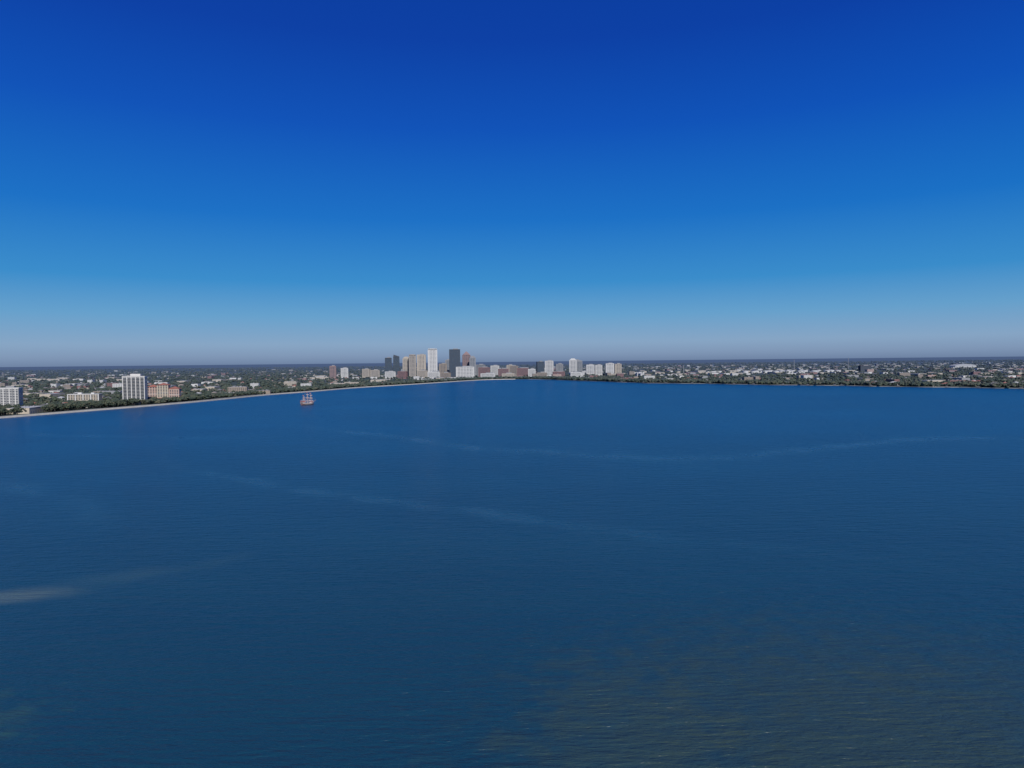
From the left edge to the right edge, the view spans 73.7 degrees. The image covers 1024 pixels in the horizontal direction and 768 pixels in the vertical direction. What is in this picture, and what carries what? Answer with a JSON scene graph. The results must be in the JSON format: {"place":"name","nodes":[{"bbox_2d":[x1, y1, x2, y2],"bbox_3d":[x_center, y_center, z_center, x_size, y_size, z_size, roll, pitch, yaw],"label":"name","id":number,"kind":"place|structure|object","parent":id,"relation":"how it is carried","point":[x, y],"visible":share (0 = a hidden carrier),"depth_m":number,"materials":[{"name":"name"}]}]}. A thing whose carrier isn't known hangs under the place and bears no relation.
{"place":"outdoors","nodes":[
{"label":"outdoors","id":0,"kind":"place"},
{"bbox_2d":[39,393,64,397],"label":"warehouse","id":1,"kind":"structure","parent":0,"point":[53,394],"depth_m":1791.70,"materials":[{"name":"beige paint"}]},
{"bbox_2d":[67,392,102,400],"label":"apartment building","id":2,"kind":"structure","parent":0,"point":[80,396],"depth_m":1511.52,"materials":[{"name":"beige paint"}]},
{"bbox_2d":[112,383,121,387],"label":"apartment building","id":3,"kind":"structure","parent":0,"point":[117,385],"depth_m":2426.18,"materials":[{"name":"white paint"}]},
{"bbox_2d":[205,386,219,388],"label":"warehouse","id":4,"kind":"structure","parent":0,"point":[210,387],"depth_m":2220.37,"materials":[{"name":"beige paint"}]},
{"bbox_2d":[8,380,462,415],"bbox_3d":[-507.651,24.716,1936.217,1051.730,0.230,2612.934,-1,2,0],"label":"road","id":5,"kind":"structure","parent":0,"point":[175,402],"depth_m":1516.18,"materials":[{"name":"grey asphalt"}]},
{"bbox_2d":[227,386,247,391],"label":"apartment building","id":6,"kind":"structure","parent":0,"point":[238,389],"depth_m":1888.27,"materials":[{"name":"beige paint"}]},
{"bbox_2d":[250,383,259,387],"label":"apartment building","id":7,"kind":"structure","parent":0,"point":[254,384],"depth_m":2366.03,"materials":[{"name":"white paint"}]},
{"bbox_2d":[284,382,296,385],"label":"apartment building","id":8,"kind":"structure","parent":0,"point":[289,383],"depth_m":2557.74,"materials":[{"name":"beige paint"}]},
{"bbox_2d":[301,383,311,385],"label":"apartment building","id":9,"kind":"structure","parent":0,"point":[305,384],"depth_m":2391.33,"materials":[{"name":"white paint"}]},
{"bbox_2d":[371,379,388,381],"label":"warehouse","id":10,"kind":"structure","parent":0,"point":[378,380],"depth_m":2930.11,"materials":[{"name":"beige paint"}]},
{"bbox_2d":[0,379,1023,767],"bbox_3d":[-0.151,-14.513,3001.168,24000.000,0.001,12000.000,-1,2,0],"label":"water","id":11,"kind":"structure","parent":0,"point":[522,573],"depth_m":266.36,"materials":[{"name":"blue liquid"}]},
{"bbox_2d":[300,392,313,404],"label":"sailing ship","id":12,"kind":"object","parent":11,"relation":"on","point":[302,402],"visible":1,"depth_m":1401.04,"materials":[{"name":"paint"}]},
{"bbox_2d":[0,356,1023,415],"bbox_3d":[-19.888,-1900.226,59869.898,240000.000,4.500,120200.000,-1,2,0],"label":"ground","id":13,"kind":"structure","parent":0,"point":[297,366],"depth_m":16624.97,"materials":[{"name":"green plant"}]},
{"bbox_2d":[0,386,22,406],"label":"apartment building","id":14,"kind":"structure","parent":13,"relation":"on","point":[12,395],"depth_m":1328.45,"materials":[{"name":"white paint"}]},
{"bbox_2d":[19,389,22,402],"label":"window","id":15,"kind":"structure","parent":14,"relation":"in","point":[19,389],"depth_m":1340.13,"materials":[{"name":"blue glass"}]},
{"bbox_2d":[6,405,44,413],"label":"warehouse","id":16,"kind":"structure","parent":13,"relation":"on","point":[33,409],"depth_m":1214.72,"materials":[{"name":"beige paint"}]},
{"bbox_2d":[122,374,147,403],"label":"condominium tower","id":17,"kind":"structure","parent":13,"relation":"on","point":[134,386],"depth_m":1487.41,"materials":[{"name":"white paint"}]},
{"bbox_2d":[148,383,180,397],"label":"apartment building","id":18,"kind":"structure","parent":13,"relation":"on","point":[161,390],"depth_m":1580.64,"materials":[{"name":"pink concrete"}]},
{"bbox_2d":[0,388,338,416],"bbox_3d":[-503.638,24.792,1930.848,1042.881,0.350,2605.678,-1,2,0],"label":"grass median","id":19,"kind":"object","parent":13,"relation":"on","point":[164,403],"depth_m":1531.35,"materials":[{"name":"green plant"}]},
{"bbox_2d":[0,379,506,417],"bbox_3d":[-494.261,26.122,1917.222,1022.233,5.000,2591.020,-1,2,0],"label":"seawall","id":20,"kind":"object","parent":13,"relation":"on","point":[210,400],"visible":0.77,"depth_m":1525.95,"materials":[{"name":"concrete"}]},
{"bbox_2d":[256,390,270,393],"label":"warehouse","id":21,"kind":"structure","parent":13,"relation":"on","point":[268,391],"depth_m":1911.39,"materials":[{"name":"beige paint"}]},
{"bbox_2d":[330,365,335,377],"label":"apartment building","id":22,"kind":"structure","parent":13,"relation":"on","point":[332,370],"depth_m":3786.71,"materials":[{"name":"pink concrete"}]},
{"bbox_2d":[341,367,347,377],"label":"apartment building","id":23,"kind":"structure","parent":13,"relation":"on","point":[344,371],"depth_m":3886.73,"materials":[{"name":"white concrete"}]},
{"bbox_2d":[362,368,370,377],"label":"office building","id":24,"kind":"structure","parent":13,"relation":"on","point":[366,372],"depth_m":3887.18,"materials":[{"name":"beige concrete"}]},
{"bbox_2d":[371,369,379,376],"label":"office building","id":25,"kind":"structure","parent":13,"relation":"on","point":[375,372],"depth_m":3686.44,"materials":[{"name":"beige concrete"}]},
{"bbox_2d":[385,357,391,371],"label":"office tower","id":26,"kind":"structure","parent":13,"relation":"on","point":[388,364],"depth_m":3792.45,"materials":[{"name":"grey glass"}]},
{"bbox_2d":[385,358,390,371],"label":"window","id":27,"kind":"structure","parent":26,"relation":"in","point":[387,369],"depth_m":3792.13,"materials":[{"name":"blue glass"}]},
{"bbox_2d":[385,371,395,377],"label":"office building","id":28,"kind":"structure","parent":13,"relation":"on","point":[390,374],"depth_m":3586.65,"materials":[{"name":"white concrete"}]},
{"bbox_2d":[393,355,399,374],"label":"office tower","id":29,"kind":"structure","parent":13,"relation":"on","point":[396,366],"depth_m":3833.91,"materials":[{"name":"grey glass"}]},
{"bbox_2d":[393,357,398,374],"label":"window","id":30,"kind":"structure","parent":29,"relation":"in","point":[395,360],"depth_m":3834.02,"materials":[{"name":"blue glass"}]},
{"bbox_2d":[397,370,407,378],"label":"office building","id":31,"kind":"structure","parent":13,"relation":"on","point":[403,374],"depth_m":3487.51,"materials":[{"name":"red brick"}]},
{"bbox_2d":[402,357,408,375],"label":"office tower","id":32,"kind":"structure","parent":13,"relation":"on","point":[405,363],"depth_m":3803.85,"materials":[{"name":"beige concrete"}]},
{"bbox_2d":[403,360,408,370],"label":"window","id":33,"kind":"structure","parent":32,"relation":"in","point":[403,360],"depth_m":3804.18,"materials":[{"name":"grey glass"}]},
{"bbox_2d":[409,354,415,376],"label":"office tower","id":34,"kind":"structure","parent":13,"relation":"on","point":[412,364],"depth_m":3761.90,"materials":[{"name":"beige concrete"}]},
{"bbox_2d":[409,356,413,375],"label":"window","id":35,"kind":"structure","parent":34,"relation":"in","point":[409,356],"depth_m":3762.62,"materials":[{"name":"grey glass"}]},
{"bbox_2d":[417,354,425,370],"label":"office tower","id":36,"kind":"structure","parent":13,"relation":"on","point":[421,361],"depth_m":3780.51,"materials":[{"name":"beige concrete"}]},
{"bbox_2d":[417,370,427,377],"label":"office building","id":37,"kind":"structure","parent":13,"relation":"on","point":[422,373],"depth_m":3586.60,"materials":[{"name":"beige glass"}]},
{"bbox_2d":[428,348,436,371],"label":"office tower","id":38,"kind":"structure","parent":13,"relation":"on","point":[432,359],"depth_m":3778.05,"materials":[{"name":"white concrete"}]},
{"bbox_2d":[430,350,435,371],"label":"window","id":39,"kind":"structure","parent":38,"relation":"in","point":[431,350],"depth_m":3778.26,"materials":[{"name":"grey glass"}]},
{"bbox_2d":[428,371,439,378],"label":"office building","id":40,"kind":"structure","parent":13,"relation":"on","point":[433,374],"depth_m":3486.78,"materials":[{"name":"white concrete"}]},
{"bbox_2d":[439,363,446,372],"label":"office tower","id":41,"kind":"structure","parent":13,"relation":"on","point":[442,367],"depth_m":3829.60,"materials":[{"name":"beige concrete"}]},
{"bbox_2d":[440,372,450,377],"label":"office building","id":42,"kind":"structure","parent":13,"relation":"on","point":[445,374],"depth_m":3387.51,"materials":[{"name":"grey concrete"}]},
{"bbox_2d":[445,359,448,371],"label":"office tower","id":43,"kind":"structure","parent":13,"relation":"on","point":[447,361],"depth_m":3972.91,"materials":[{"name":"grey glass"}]},
{"bbox_2d":[449,348,459,376],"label":"office tower","id":44,"kind":"structure","parent":13,"relation":"on","point":[454,358],"depth_m":3776.15,"materials":[{"name":"black glass"}]},
{"bbox_2d":[450,350,459,375],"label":"window","id":45,"kind":"structure","parent":44,"relation":"in","point":[455,354],"depth_m":3776.42,"materials":[{"name":"blue glass"}]},
{"bbox_2d":[456,366,473,376],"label":"hotel building","id":46,"kind":"structure","parent":13,"relation":"on","point":[465,371],"depth_m":3463.26,"materials":[{"name":"white concrete"}]},
{"bbox_2d":[458,369,471,376],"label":"window","id":47,"kind":"structure","parent":46,"relation":"in","point":[458,369],"depth_m":3463.75,"materials":[{"name":"grey glass"}]},
{"bbox_2d":[462,351,469,365],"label":"office tower","id":48,"kind":"structure","parent":13,"relation":"on","point":[465,357],"depth_m":3808.51,"materials":[{"name":"pink concrete"}]},
{"bbox_2d":[469,356,475,375],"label":"office tower","id":49,"kind":"structure","parent":13,"relation":"on","point":[472,361],"depth_m":3741.54,"materials":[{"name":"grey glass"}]},
{"bbox_2d":[476,364,484,374],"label":"office building","id":50,"kind":"structure","parent":13,"relation":"on","point":[479,365],"depth_m":3938.93,"materials":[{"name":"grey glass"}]},
{"bbox_2d":[478,366,489,376],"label":"office building","id":51,"kind":"structure","parent":13,"relation":"on","point":[483,369],"depth_m":3686.63,"materials":[{"name":"brown brick"}]},
{"bbox_2d":[481,372,494,376],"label":"office building","id":52,"kind":"structure","parent":13,"relation":"on","point":[488,374],"depth_m":3407.14,"materials":[{"name":"white concrete"}]},
{"bbox_2d":[490,365,498,374],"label":"office building","id":53,"kind":"structure","parent":13,"relation":"on","point":[494,368],"depth_m":3836.09,"materials":[{"name":"white concrete"}]},
{"bbox_2d":[498,368,508,375],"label":"office building","id":54,"kind":"structure","parent":13,"relation":"on","point":[503,370],"depth_m":3636.20,"materials":[{"name":"brown brick"}]},
{"bbox_2d":[502,373,513,376],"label":"office building","id":55,"kind":"structure","parent":13,"relation":"on","point":[508,374],"depth_m":3436.96,"materials":[{"name":"beige concrete"}]},
{"bbox_2d":[0,359,1023,404],"bbox_3d":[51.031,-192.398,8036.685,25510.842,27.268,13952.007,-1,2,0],"label":"woodland","id":56,"kind":"object","parent":13,"relation":"on","point":[188,394],"visible":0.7,"depth_m":3064.23,"materials":[{"name":"green plant"}]},
{"bbox_2d":[1,362,1023,385],"bbox_3d":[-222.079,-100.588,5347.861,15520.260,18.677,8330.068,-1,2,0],"label":"distant town","id":57,"kind":"object","parent":13,"relation":"on","point":[876,367],"visible":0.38,"depth_m":5642.35,"materials":[{"name":"white paint"}]},
{"bbox_2d":[509,365,517,373],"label":"office building","id":58,"kind":"structure","parent":13,"relation":"on","point":[512,368],"depth_m":3786.36,"materials":[{"name":"beige concrete"}]},
{"bbox_2d":[517,367,528,376],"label":"office building","id":59,"kind":"structure","parent":13,"relation":"on","point":[522,371],"depth_m":3685.99,"materials":[{"name":"brown brick"}]},
{"bbox_2d":[528,368,534,376],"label":"office building","id":60,"kind":"structure","parent":13,"relation":"on","point":[531,371],"depth_m":3586.49,"materials":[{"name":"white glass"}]},
{"bbox_2d":[536,361,543,373],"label":"office tower","id":61,"kind":"structure","parent":13,"relation":"on","point":[539,366],"depth_m":3783.06,"materials":[{"name":"blue glass"}]},
{"bbox_2d":[538,362,543,371],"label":"window","id":62,"kind":"structure","parent":61,"relation":"in","point":[540,365],"depth_m":3782.88,"materials":[{"name":"blue glass"}]},
{"bbox_2d":[537,372,546,375],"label":"office building","id":63,"kind":"structure","parent":13,"relation":"on","point":[541,373],"depth_m":3386.95,"materials":[{"name":"beige concrete"}]},
{"bbox_2d":[545,360,553,375],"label":"apartment building","id":64,"kind":"structure","parent":13,"relation":"on","point":[549,369],"depth_m":3784.66,"materials":[{"name":"white concrete"}]},
{"bbox_2d":[547,361,552,374],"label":"window","id":65,"kind":"structure","parent":64,"relation":"in","point":[548,361],"depth_m":3784.73,"materials":[{"name":"grey glass"}]},
{"bbox_2d":[553,371,564,375],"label":"office building","id":66,"kind":"structure","parent":13,"relation":"on","point":[561,373],"depth_m":3487.16,"materials":[{"name":"brown brick"}]},
{"bbox_2d":[556,363,562,371],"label":"apartment building","id":67,"kind":"structure","parent":13,"relation":"on","point":[559,366],"depth_m":3834.28,"materials":[{"name":"white concrete"}]},
{"bbox_2d":[569,358,576,371],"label":"apartment building","id":68,"kind":"structure","parent":13,"relation":"on","point":[572,364],"depth_m":3781.49,"materials":[{"name":"white concrete"}]},
{"bbox_2d":[569,371,581,376],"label":"office building","id":69,"kind":"structure","parent":13,"relation":"on","point":[576,373],"depth_m":3437.52,"materials":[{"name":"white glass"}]},
{"bbox_2d":[576,359,581,371],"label":"apartment building","id":70,"kind":"structure","parent":13,"relation":"on","point":[579,365],"depth_m":3814.32,"materials":[{"name":"grey concrete"}]},
{"bbox_2d":[586,364,593,374],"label":"apartment building","id":71,"kind":"structure","parent":13,"relation":"on","point":[590,369],"depth_m":3767.01,"materials":[{"name":"white concrete"}]},
{"bbox_2d":[595,364,601,374],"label":"apartment building","id":72,"kind":"structure","parent":13,"relation":"on","point":[598,369],"depth_m":3787.16,"materials":[{"name":"white concrete"}]},
{"bbox_2d":[605,363,613,375],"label":"apartment building","id":73,"kind":"structure","parent":13,"relation":"on","point":[609,367],"depth_m":3745.56,"materials":[{"name":"white concrete"}]},
{"bbox_2d":[614,363,621,372],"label":"apartment building","id":74,"kind":"structure","parent":13,"relation":"on","point":[617,367],"depth_m":3775.76,"materials":[{"name":"beige concrete"}]},
{"bbox_2d":[539,379,1017,388],"bbox_3d":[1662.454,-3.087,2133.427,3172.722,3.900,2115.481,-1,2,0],"label":"seawall","id":75,"kind":"object","parent":13,"relation":"on","point":[769,384],"visible":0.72,"depth_m":2123.69,"materials":[{"name":"concrete"}]},
{"bbox_2d":[858,365,870,371],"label":"office building","id":76,"kind":"structure","parent":13,"relation":"on","point":[862,368],"depth_m":4065.50,"materials":[{"name":"grey glass"}]},
{"bbox_2d":[0,0,1023,366],"label":"sky","id":77,"kind":"structure","parent":0,"point":[183,182],"materials":[{"name":"blue"}]},
{"bbox_2d":[643,375,654,378],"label":"apartment building","id":78,"kind":"structure","parent":0,"point":[647,376],"depth_m":2850.68,"materials":[{"name":"white paint"}]},
{"bbox_2d":[742,376,752,379],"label":"apartment building","id":79,"kind":"structure","parent":0,"point":[748,377],"depth_m":2359.53,"materials":[{"name":"beige paint"}]},
{"bbox_2d":[800,374,811,379],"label":"apartment building","id":80,"kind":"structure","parent":0,"point":[806,376],"depth_m":2570.67,"materials":[{"name":"white paint"}]},
{"bbox_2d":[886,378,899,381],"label":"apartment building","id":81,"kind":"structure","parent":0,"point":[890,380],"depth_m":2056.80,"materials":[{"name":"red brick"}]},
{"bbox_2d":[897,372,909,375],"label":"apartment building","id":82,"kind":"structure","parent":0,"point":[903,374],"depth_m":2842.33,"materials":[{"name":"beige paint"}]},
{"bbox_2d":[918,380,943,382],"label":"warehouse","id":83,"kind":"structure","parent":0,"point":[932,380],"depth_m":2153.06,"materials":[{"name":"beige paint"}]},
{"bbox_2d":[953,377,969,379],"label":"warehouse","id":84,"kind":"structure","parent":0,"point":[958,378],"depth_m":2338.05,"materials":[{"name":"grey concrete"}]},
{"bbox_2d":[949,364,975,367],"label":"warehouse","id":85,"kind":"structure","parent":0,"point":[963,365],"depth_m":4969.98,"materials":[{"name":"white paint"}]}
]}

